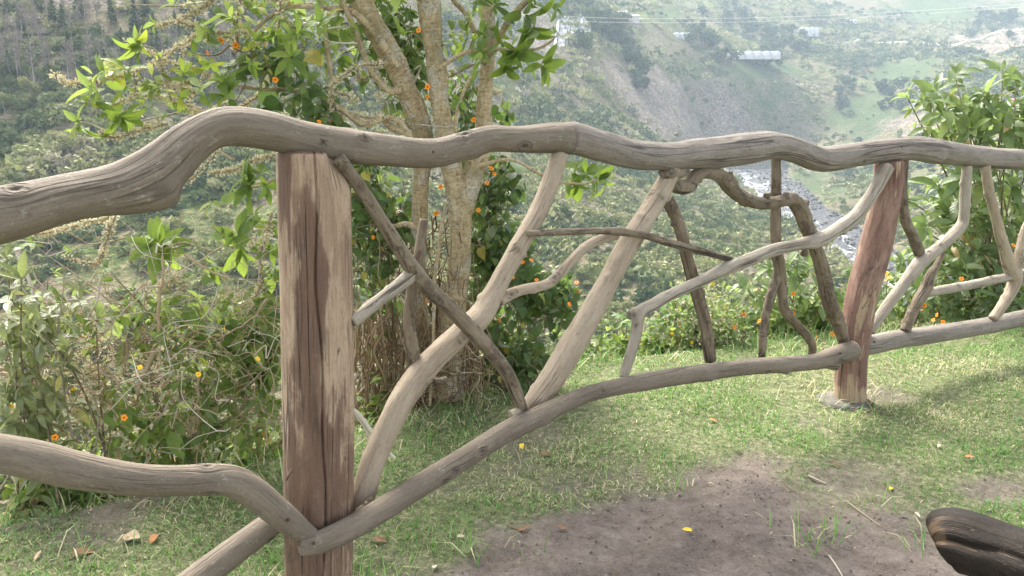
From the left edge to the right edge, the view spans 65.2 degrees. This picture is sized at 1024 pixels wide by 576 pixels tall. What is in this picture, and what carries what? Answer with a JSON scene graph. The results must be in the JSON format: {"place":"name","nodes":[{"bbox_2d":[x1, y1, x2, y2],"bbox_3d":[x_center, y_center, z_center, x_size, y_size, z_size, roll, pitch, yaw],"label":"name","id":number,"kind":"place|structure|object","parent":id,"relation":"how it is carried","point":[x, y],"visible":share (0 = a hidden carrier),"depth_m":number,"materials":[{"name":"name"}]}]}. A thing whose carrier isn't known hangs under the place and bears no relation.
{"place":"outdoors","nodes":[
{"label":"outdoors","id":0,"kind":"place"},
{"bbox_2d":[0,299,1023,575],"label":"lawn ground","id":1,"kind":"structure","parent":0,"point":[630,541],"depth_m":2.76,"materials":[{"name":"green plant"}]},
{"bbox_2d":[0,242,120,523],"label":"long leaf shrub","id":2,"kind":"object","parent":1,"relation":"on","point":[28,318],"visible":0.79,"depth_m":2.67,"materials":[{"name":"green plant"}]},
{"bbox_2d":[70,547,93,554],"bbox_3d":[-1.275,0.786,2.375,0.056,0.020,0.043,0,13,0],"label":"fallen leaf","id":3,"kind":"object","parent":1,"relation":"on","point":[79,551],"visible":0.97,"depth_m":2.38,"materials":[{"name":"brown plant"}]},
{"bbox_2d":[122,529,139,539],"bbox_3d":[-1.162,0.752,2.437,0.046,0.014,0.048,-9,16,-35],"label":"fallen leaf","id":4,"kind":"object","parent":1,"relation":"on","point":[130,535],"visible":1,"depth_m":2.44,"materials":[{"name":"beige plant"}]},
{"bbox_2d":[0,236,282,507],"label":"leafy shrub","id":5,"kind":"object","parent":1,"relation":"on","point":[173,441],"visible":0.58,"depth_m":2.89,"materials":[{"name":"green plant"}]},
{"bbox_2d":[0,162,395,517],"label":"dry brush","id":6,"kind":"object","parent":1,"relation":"on","point":[163,283],"visible":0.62,"depth_m":2.84,"materials":[{"name":"green plant"}]},
{"bbox_2d":[31,0,616,411],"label":"tree","id":7,"kind":"object","parent":1,"relation":"on","point":[462,188],"visible":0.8,"depth_m":3.15,"materials":[{"name":"green plant"}]},
{"bbox_2d":[206,0,579,430],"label":"climbing vine","id":8,"kind":"object","parent":7,"relation":"attached to","point":[491,238],"visible":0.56,"depth_m":3.59,"materials":[{"name":"green plant"}]},
{"bbox_2d":[0,106,1023,575],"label":"rustic fence","id":9,"kind":"object","parent":1,"relation":"on","point":[324,512],"visible":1,"depth_m":2.07,"materials":[{"name":"brown wood"}]},
{"bbox_2d":[5,347,1018,575],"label":"litter","id":10,"kind":"object","parent":1,"relation":"on","point":[649,482],"visible":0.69,"depth_m":2.81,"materials":[{"name":"plant"}]},
{"bbox_2d":[1,264,1023,522],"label":"undergrowth","id":11,"kind":"object","parent":1,"relation":"on","point":[623,340],"visible":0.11,"depth_m":4.41,"materials":[{"name":"green plant"}]},
{"bbox_2d":[603,295,690,358],"bbox_3d":[0.758,0.330,4.755,0.618,0.620,0.300,0,13,0],"label":"lobed leaf plant","id":12,"kind":"object","parent":1,"relation":"on","point":[628,323],"visible":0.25,"depth_m":4.63,"materials":[{"name":"green plant"}]},
{"bbox_2d":[610,281,754,358],"bbox_3d":[0.991,0.270,4.647,0.900,0.750,0.664,0,13,0],"label":"flowering shrub","id":13,"kind":"object","parent":1,"relation":"on","point":[725,317],"visible":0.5,"depth_m":4.51,"materials":[{"name":"green plant"}]},
{"bbox_2d":[713,237,852,338],"bbox_3d":[1.676,0.054,4.819,0.961,0.700,0.676,-8,15,-31],"label":"broad leaf shrub","id":14,"kind":"object","parent":1,"relation":"on","point":[809,299],"visible":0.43,"depth_m":4.78,"materials":[{"name":"green plant"}]},
{"bbox_2d":[877,243,1023,323],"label":"leafy shrub","id":15,"kind":"object","parent":1,"relation":"on","point":[984,301],"visible":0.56,"depth_m":4.97,"materials":[{"name":"green plant"}]},
{"bbox_2d":[885,59,1023,314],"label":"tall leafy shrub","id":16,"kind":"object","parent":1,"relation":"on","point":[973,122],"visible":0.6,"depth_m":5.05,"materials":[{"name":"green plant"}]},
{"bbox_2d":[926,508,1023,575],"bbox_3d":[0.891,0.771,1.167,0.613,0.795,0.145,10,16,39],"label":"log bench","id":17,"kind":"object","parent":1,"relation":"on","point":[970,543],"visible":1,"depth_m":1.22,"materials":[{"name":"brown wood"}]},
{"bbox_2d":[0,0,1023,513],"bbox_3d":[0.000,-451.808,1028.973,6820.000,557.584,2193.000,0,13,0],"label":"mountain terrain","id":18,"kind":"structure","parent":0,"point":[768,94],"depth_m":697.03,"materials":[{"name":"green plant"}]},
{"bbox_2d":[1,0,12,14],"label":"evergreen tree","id":19,"kind":"object","parent":18,"relation":"on","point":[5,3],"visible":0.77,"depth_m":255.30,"materials":[{"name":"green plant"}]},
{"bbox_2d":[0,91,16,114],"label":"broadleaf tree","id":20,"kind":"object","parent":18,"relation":"on","point":[5,98],"visible":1,"depth_m":214.58,"materials":[{"name":"green plant"}]},
{"bbox_2d":[1,49,15,77],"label":"evergreen tree","id":21,"kind":"object","parent":18,"relation":"on","point":[9,60],"visible":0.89,"depth_m":227.11,"materials":[{"name":"green plant"}]},
{"bbox_2d":[6,128,21,144],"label":"broadleaf tree","id":22,"kind":"object","parent":18,"relation":"on","point":[14,137],"visible":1,"depth_m":201.82,"materials":[{"name":"green plant"}]},
{"bbox_2d":[7,28,23,75],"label":"bare tree","id":23,"kind":"object","parent":18,"relation":"on","point":[15,59],"visible":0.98,"depth_m":226.80,"materials":[{"name":"grey plant"}]},
{"bbox_2d":[14,1,24,38],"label":"bare tree","id":24,"kind":"object","parent":18,"relation":"on","point":[18,10],"visible":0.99,"depth_m":245.42,"materials":[{"name":"grey plant"}]},
{"bbox_2d":[13,28,25,74],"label":"bare tree","id":25,"kind":"object","parent":18,"relation":"on","point":[19,36],"visible":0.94,"depth_m":228.29,"materials":[{"name":"grey plant"}]},
{"bbox_2d":[12,2,27,30],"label":"evergreen tree","id":26,"kind":"object","parent":18,"relation":"on","point":[19,27],"visible":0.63,"depth_m":248.42,"materials":[{"name":"green plant"}]},
{"bbox_2d":[19,0,30,37],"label":"bare tree","id":27,"kind":"object","parent":18,"relation":"on","point":[25,11],"visible":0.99,"depth_m":245.63,"materials":[{"name":"grey plant"}]},
{"bbox_2d":[17,76,37,96],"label":"broadleaf tree","id":28,"kind":"object","parent":18,"relation":"on","point":[24,82],"visible":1,"depth_m":219.66,"materials":[{"name":"green plant"}]},
{"bbox_2d":[21,36,37,80],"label":"bare tree","id":29,"kind":"object","parent":18,"relation":"on","point":[30,60],"visible":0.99,"depth_m":223.41,"materials":[{"name":"grey plant"}]},
{"bbox_2d":[23,113,37,128],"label":"broadleaf tree","id":30,"kind":"object","parent":18,"relation":"on","point":[30,120],"visible":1,"depth_m":208.50,"materials":[{"name":"green plant"}]},
{"bbox_2d":[24,270,40,280],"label":"broadleaf tree","id":31,"kind":"object","parent":18,"relation":"on","point":[31,274],"visible":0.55,"depth_m":142.91,"materials":[{"name":"green plant"}]},
{"bbox_2d":[32,156,53,171],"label":"broadleaf tree","id":32,"kind":"object","parent":18,"relation":"on","point":[41,162],"visible":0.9,"depth_m":191.72,"materials":[{"name":"green plant"}]},
{"bbox_2d":[37,229,56,249],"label":"broadleaf tree","id":33,"kind":"object","parent":18,"relation":"on","point":[44,239],"visible":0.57,"depth_m":158.67,"materials":[{"name":"green plant"}]},
{"bbox_2d":[46,0,57,20],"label":"evergreen tree","id":34,"kind":"object","parent":18,"relation":"on","point":[54,14],"visible":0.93,"depth_m":255.55,"materials":[{"name":"green plant"}]},
{"bbox_2d":[56,3,70,30],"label":"evergreen tree","id":35,"kind":"object","parent":18,"relation":"on","point":[60,17],"visible":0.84,"depth_m":250.75,"materials":[{"name":"green plant"}]},
{"bbox_2d":[59,37,75,78],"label":"bare tree","id":36,"kind":"object","parent":18,"relation":"on","point":[66,57],"visible":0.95,"depth_m":227.42,"materials":[{"name":"grey plant"}]},
{"bbox_2d":[55,132,82,153],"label":"broadleaf tree","id":37,"kind":"object","parent":18,"relation":"on","point":[65,139],"visible":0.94,"depth_m":199.50,"materials":[{"name":"green plant"}]},
{"bbox_2d":[63,30,74,52],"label":"evergreen tree","id":38,"kind":"object","parent":18,"relation":"on","point":[67,37],"visible":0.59,"depth_m":240.22,"materials":[{"name":"green plant"}]},
{"bbox_2d":[67,40,77,79],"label":"bare tree","id":39,"kind":"object","parent":18,"relation":"on","point":[73,53],"visible":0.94,"depth_m":226.47,"materials":[{"name":"grey plant"}]},
{"bbox_2d":[71,0,86,14],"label":"evergreen tree","id":40,"kind":"object","parent":18,"relation":"on","point":[75,2],"visible":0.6,"depth_m":259.09,"materials":[{"name":"green plant"}]},
{"bbox_2d":[74,55,92,88],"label":"evergreen tree","id":41,"kind":"object","parent":18,"relation":"on","point":[82,64],"visible":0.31,"depth_m":225.41,"materials":[{"name":"green plant"}]},
{"bbox_2d":[80,31,95,75],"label":"bare tree","id":42,"kind":"object","parent":18,"relation":"on","point":[86,48],"visible":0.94,"depth_m":228.15,"materials":[{"name":"grey plant"}]},
{"bbox_2d":[83,0,93,26],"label":"bare tree","id":43,"kind":"object","parent":18,"relation":"on","point":[88,6],"visible":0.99,"depth_m":249.15,"materials":[{"name":"grey plant"}]},
{"bbox_2d":[84,117,101,128],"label":"broadleaf tree","id":44,"kind":"object","parent":18,"relation":"on","point":[92,121],"visible":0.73,"depth_m":209.82,"materials":[{"name":"green plant"}]},
{"bbox_2d":[91,0,101,24],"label":"bare tree","id":45,"kind":"object","parent":18,"relation":"on","point":[96,8],"visible":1,"depth_m":251.10,"materials":[{"name":"grey plant"}]},
{"bbox_2d":[92,236,104,250],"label":"broadleaf tree","id":46,"kind":"object","parent":18,"relation":"on","point":[96,247],"visible":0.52,"depth_m":156.90,"materials":[{"name":"green plant"}]},
{"bbox_2d":[105,0,117,21],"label":"evergreen tree","id":47,"kind":"object","parent":18,"relation":"on","point":[110,16],"visible":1,"depth_m":255.93,"materials":[{"name":"green plant"}]},
{"bbox_2d":[128,0,142,29],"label":"evergreen tree","id":48,"kind":"object","parent":18,"relation":"on","point":[132,17],"visible":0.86,"depth_m":252.28,"materials":[{"name":"green plant"}]},
{"bbox_2d":[136,213,147,223],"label":"broadleaf tree","id":49,"kind":"object","parent":18,"relation":"on","point":[141,216],"visible":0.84,"depth_m":168.70,"materials":[{"name":"green plant"}]},
{"bbox_2d":[139,0,151,15],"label":"evergreen tree","id":50,"kind":"object","parent":18,"relation":"on","point":[145,10],"visible":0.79,"depth_m":259.33,"materials":[{"name":"green plant"}]},
{"bbox_2d":[151,30,165,59],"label":"evergreen tree","id":51,"kind":"object","parent":18,"relation":"on","point":[156,37],"visible":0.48,"depth_m":239.43,"materials":[{"name":"green plant"}]},
{"bbox_2d":[174,49,188,77],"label":"evergreen tree","id":52,"kind":"object","parent":18,"relation":"on","point":[176,58],"visible":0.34,"depth_m":236.29,"materials":[{"name":"green plant"}]},
{"bbox_2d":[177,222,194,238],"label":"broadleaf tree","id":53,"kind":"object","parent":18,"relation":"on","point":[188,230],"visible":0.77,"depth_m":165.19,"materials":[{"name":"green plant"}]},
{"bbox_2d":[206,177,219,191],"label":"broadleaf tree","id":54,"kind":"object","parent":18,"relation":"on","point":[212,182],"visible":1,"depth_m":185.76,"materials":[{"name":"green plant"}]},
{"bbox_2d":[0,0,585,498],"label":"hillside scrub","id":55,"kind":"object","parent":18,"relation":"on","point":[18,156],"visible":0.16,"depth_m":203.47,"materials":[{"name":"green plant"}]},
{"bbox_2d":[548,235,564,244],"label":"broadleaf tree","id":56,"kind":"object","parent":18,"relation":"on","point":[556,239],"visible":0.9,"depth_m":222.35,"materials":[{"name":"green plant"}]},
{"bbox_2d":[557,203,574,217],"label":"broadleaf tree","id":57,"kind":"object","parent":18,"relation":"on","point":[563,208],"visible":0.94,"depth_m":255.16,"materials":[{"name":"green plant"}]},
{"bbox_2d":[574,267,589,281],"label":"broadleaf tree","id":58,"kind":"object","parent":18,"relation":"on","point":[581,274],"visible":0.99,"depth_m":192.04,"materials":[{"name":"green plant"}]},
{"bbox_2d":[572,28,592,48],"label":"grove tree","id":59,"kind":"object","parent":18,"relation":"on","point":[578,32],"visible":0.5,"depth_m":625.78,"materials":[{"name":"green plant"}]},
{"bbox_2d":[577,31,593,53],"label":"grove tree","id":60,"kind":"object","parent":18,"relation":"on","point":[587,40],"visible":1,"depth_m":619.95,"materials":[{"name":"green plant"}]},
{"bbox_2d":[583,6,596,16],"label":"grove tree","id":61,"kind":"object","parent":18,"relation":"on","point":[592,11],"visible":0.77,"depth_m":714.18,"materials":[{"name":"green plant"}]},
{"bbox_2d":[586,15,607,33],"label":"grove tree","id":62,"kind":"object","parent":18,"relation":"on","point":[597,20],"visible":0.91,"depth_m":685.98,"materials":[{"name":"green plant"}]},
{"bbox_2d":[595,8,610,21],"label":"grove tree","id":63,"kind":"object","parent":18,"relation":"on","point":[606,14],"visible":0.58,"depth_m":727.47,"materials":[{"name":"green plant"}]},
{"bbox_2d":[597,20,609,37],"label":"grove tree","id":64,"kind":"object","parent":18,"relation":"on","point":[606,26],"visible":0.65,"depth_m":706.31,"materials":[{"name":"green plant"}]},
{"bbox_2d":[606,24,617,38],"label":"grove tree","id":65,"kind":"object","parent":18,"relation":"on","point":[613,30],"visible":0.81,"depth_m":715.92,"materials":[{"name":"green plant"}]},
{"bbox_2d":[606,12,625,26],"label":"grove tree","id":66,"kind":"object","parent":18,"relation":"on","point":[613,18],"visible":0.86,"depth_m":729.32,"materials":[{"name":"green plant"}]},
{"bbox_2d":[613,21,626,34],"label":"grove tree","id":67,"kind":"object","parent":18,"relation":"on","point":[620,28],"visible":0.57,"depth_m":732.53,"materials":[{"name":"green plant"}]},
{"bbox_2d":[614,299,633,311],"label":"broadleaf tree","id":68,"kind":"object","parent":18,"relation":"on","point":[624,304],"visible":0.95,"depth_m":169.28,"materials":[{"name":"green plant"}]},
{"bbox_2d":[617,34,632,45],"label":"grove tree","id":69,"kind":"object","parent":18,"relation":"on","point":[620,37],"visible":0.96,"depth_m":719.98,"materials":[{"name":"green plant"}]},
{"bbox_2d":[617,10,632,25],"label":"grove tree","id":70,"kind":"object","parent":18,"relation":"on","point":[624,14],"visible":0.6,"depth_m":783.92,"materials":[{"name":"green plant"}]},
{"bbox_2d":[620,44,639,62],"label":"grove tree","id":71,"kind":"object","parent":18,"relation":"on","point":[629,51],"visible":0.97,"depth_m":691.47,"materials":[{"name":"green plant"}]},
{"bbox_2d":[631,68,645,77],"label":"grove tree","id":72,"kind":"object","parent":18,"relation":"on","point":[635,72],"visible":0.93,"depth_m":676.29,"materials":[{"name":"green plant"}]},
{"bbox_2d":[635,177,647,187],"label":"broadleaf tree","id":73,"kind":"object","parent":18,"relation":"on","point":[641,182],"visible":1,"depth_m":384.62,"materials":[{"name":"green plant"}]},
{"bbox_2d":[633,58,654,74],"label":"grove tree","id":74,"kind":"object","parent":18,"relation":"on","point":[640,62],"visible":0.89,"depth_m":691.23,"materials":[{"name":"green plant"}]},
{"bbox_2d":[644,241,657,252],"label":"broadleaf tree","id":75,"kind":"object","parent":18,"relation":"on","point":[649,246],"visible":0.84,"depth_m":239.62,"materials":[{"name":"green plant"}]},
{"bbox_2d":[684,32,698,46],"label":"grove tree","id":76,"kind":"object","parent":18,"relation":"on","point":[690,37],"visible":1,"depth_m":856.33,"materials":[{"name":"green plant"}]},
{"bbox_2d":[685,25,703,41],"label":"grove tree","id":77,"kind":"object","parent":18,"relation":"on","point":[697,30],"visible":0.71,"depth_m":876.72,"materials":[{"name":"green plant"}]},
{"bbox_2d":[696,32,707,43],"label":"grove tree","id":78,"kind":"object","parent":18,"relation":"on","point":[703,36],"visible":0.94,"depth_m":882.60,"materials":[{"name":"green plant"}]},
{"bbox_2d":[706,33,720,46],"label":"grove tree","id":79,"kind":"object","parent":18,"relation":"on","point":[710,38],"visible":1,"depth_m":876.43,"materials":[{"name":"green plant"}]},
{"bbox_2d":[712,45,731,61],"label":"grove tree","id":80,"kind":"object","parent":18,"relation":"on","point":[723,50],"visible":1,"depth_m":851.55,"materials":[{"name":"green plant"}]},
{"bbox_2d":[441,0,1023,214],"bbox_3d":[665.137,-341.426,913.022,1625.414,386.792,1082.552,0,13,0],"label":"mountain scrub","id":81,"kind":"object","parent":18,"relation":"on","point":[863,182],"visible":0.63,"depth_m":862.65,"materials":[{"name":"green plant"}]},
{"bbox_2d":[441,0,1023,171],"bbox_3d":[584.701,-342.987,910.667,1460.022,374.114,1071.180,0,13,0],"label":"gully woods","id":82,"kind":"object","parent":18,"relation":"on","point":[537,101],"visible":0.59,"depth_m":739.12,"materials":[{"name":"green plant"}]},
{"bbox_2d":[727,48,743,64],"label":"grove tree","id":83,"kind":"object","parent":18,"relation":"on","point":[733,53],"visible":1,"depth_m":849.21,"materials":[{"name":"green plant"}]},
{"bbox_2d":[710,51,780,60],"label":"greenhouse","id":84,"kind":"object","parent":18,"relation":"on","point":[767,55],"visible":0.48,"depth_m":871.48,"materials":[{"name":"white plastic"}]},
{"bbox_2d":[747,20,759,31],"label":"grove tree","id":85,"kind":"object","parent":18,"relation":"on","point":[752,23],"visible":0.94,"depth_m":1104.93,"materials":[{"name":"green plant"}]},
{"bbox_2d":[505,100,1023,353],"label":"valley scrub","id":86,"kind":"object","parent":18,"relation":"on","point":[648,270],"visible":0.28,"depth_m":272.16,"materials":[{"name":"green plant"}]},
{"bbox_2d":[775,38,789,50],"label":"grove tree","id":87,"kind":"object","parent":18,"relation":"on","point":[783,41],"visible":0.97,"depth_m":1023.35,"materials":[{"name":"green plant"}]},
{"bbox_2d":[565,3,1023,18],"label":"power cable","id":88,"kind":"object","parent":18,"relation":"on","point":[799,16],"visible":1,"depth_m":517.22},
{"bbox_2d":[792,39,804,51],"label":"grove tree","id":89,"kind":"object","parent":18,"relation":"on","point":[799,43],"visible":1,"depth_m":1023.85,"materials":[{"name":"green plant"}]},
{"bbox_2d":[581,7,1016,22],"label":"power cable","id":90,"kind":"object","parent":18,"relation":"on","point":[813,19],"visible":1,"depth_m":509.23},
{"bbox_2d":[795,27,819,36],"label":"greenhouse","id":91,"kind":"object","parent":18,"relation":"on","point":[813,30],"visible":0.51,"depth_m":1156.05,"materials":[{"name":"white plastic"}]},
{"bbox_2d":[832,84,845,95],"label":"grove tree","id":92,"kind":"object","parent":18,"relation":"on","point":[840,88],"visible":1,"depth_m":882.64,"materials":[{"name":"green plant"}]},
{"bbox_2d":[728,167,951,303],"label":"river rocks","id":93,"kind":"object","parent":18,"relation":"on","point":[784,172],"visible":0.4,"depth_m":533.99,"materials":[{"name":"grey stone"}]},
{"bbox_2d":[834,96,850,111],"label":"grove tree","id":94,"kind":"object","parent":18,"relation":"on","point":[840,101],"visible":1,"depth_m":844.35,"materials":[{"name":"green plant"}]},
{"bbox_2d":[839,75,857,88],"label":"grove tree","id":95,"kind":"object","parent":18,"relation":"on","point":[845,80],"visible":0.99,"depth_m":888.93,"materials":[{"name":"green plant"}]},
{"bbox_2d":[874,78,889,93],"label":"grove tree","id":96,"kind":"object","parent":18,"relation":"on","point":[879,85],"visible":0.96,"depth_m":879.71,"materials":[{"name":"green plant"}]},
{"bbox_2d":[884,86,897,97],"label":"grove tree","id":97,"kind":"object","parent":18,"relation":"on","point":[892,89],"visible":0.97,"depth_m":843.19,"materials":[{"name":"green plant"}]},
{"bbox_2d":[892,76,909,90],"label":"grove tree","id":98,"kind":"object","parent":18,"relation":"on","point":[902,81],"visible":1,"depth_m":869.50,"materials":[{"name":"green plant"}]},
{"bbox_2d":[896,99,908,111],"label":"grove tree","id":99,"kind":"object","parent":18,"relation":"on","point":[900,105],"visible":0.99,"depth_m":795.18,"materials":[{"name":"green plant"}]},
{"bbox_2d":[554,14,590,46],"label":"crop field","id":100,"kind":"structure","parent":0,"point":[561,40],"depth_m":658.07,"materials":[{"name":"white plastic"}]},
{"bbox_2d":[449,456,1023,575],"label":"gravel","id":101,"kind":"structure","parent":0,"point":[735,521],"depth_m":2.49,"materials":[{"name":"brown soil"}]},
{"bbox_2d":[730,169,962,292],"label":"river","id":102,"kind":"structure","parent":0,"point":[754,181],"depth_m":472.37,"materials":[{"name":"grey liquid"}]},
{"bbox_2d":[834,29,1023,46],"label":"track","id":103,"kind":"structure","parent":0,"point":[964,42],"depth_m":1150.93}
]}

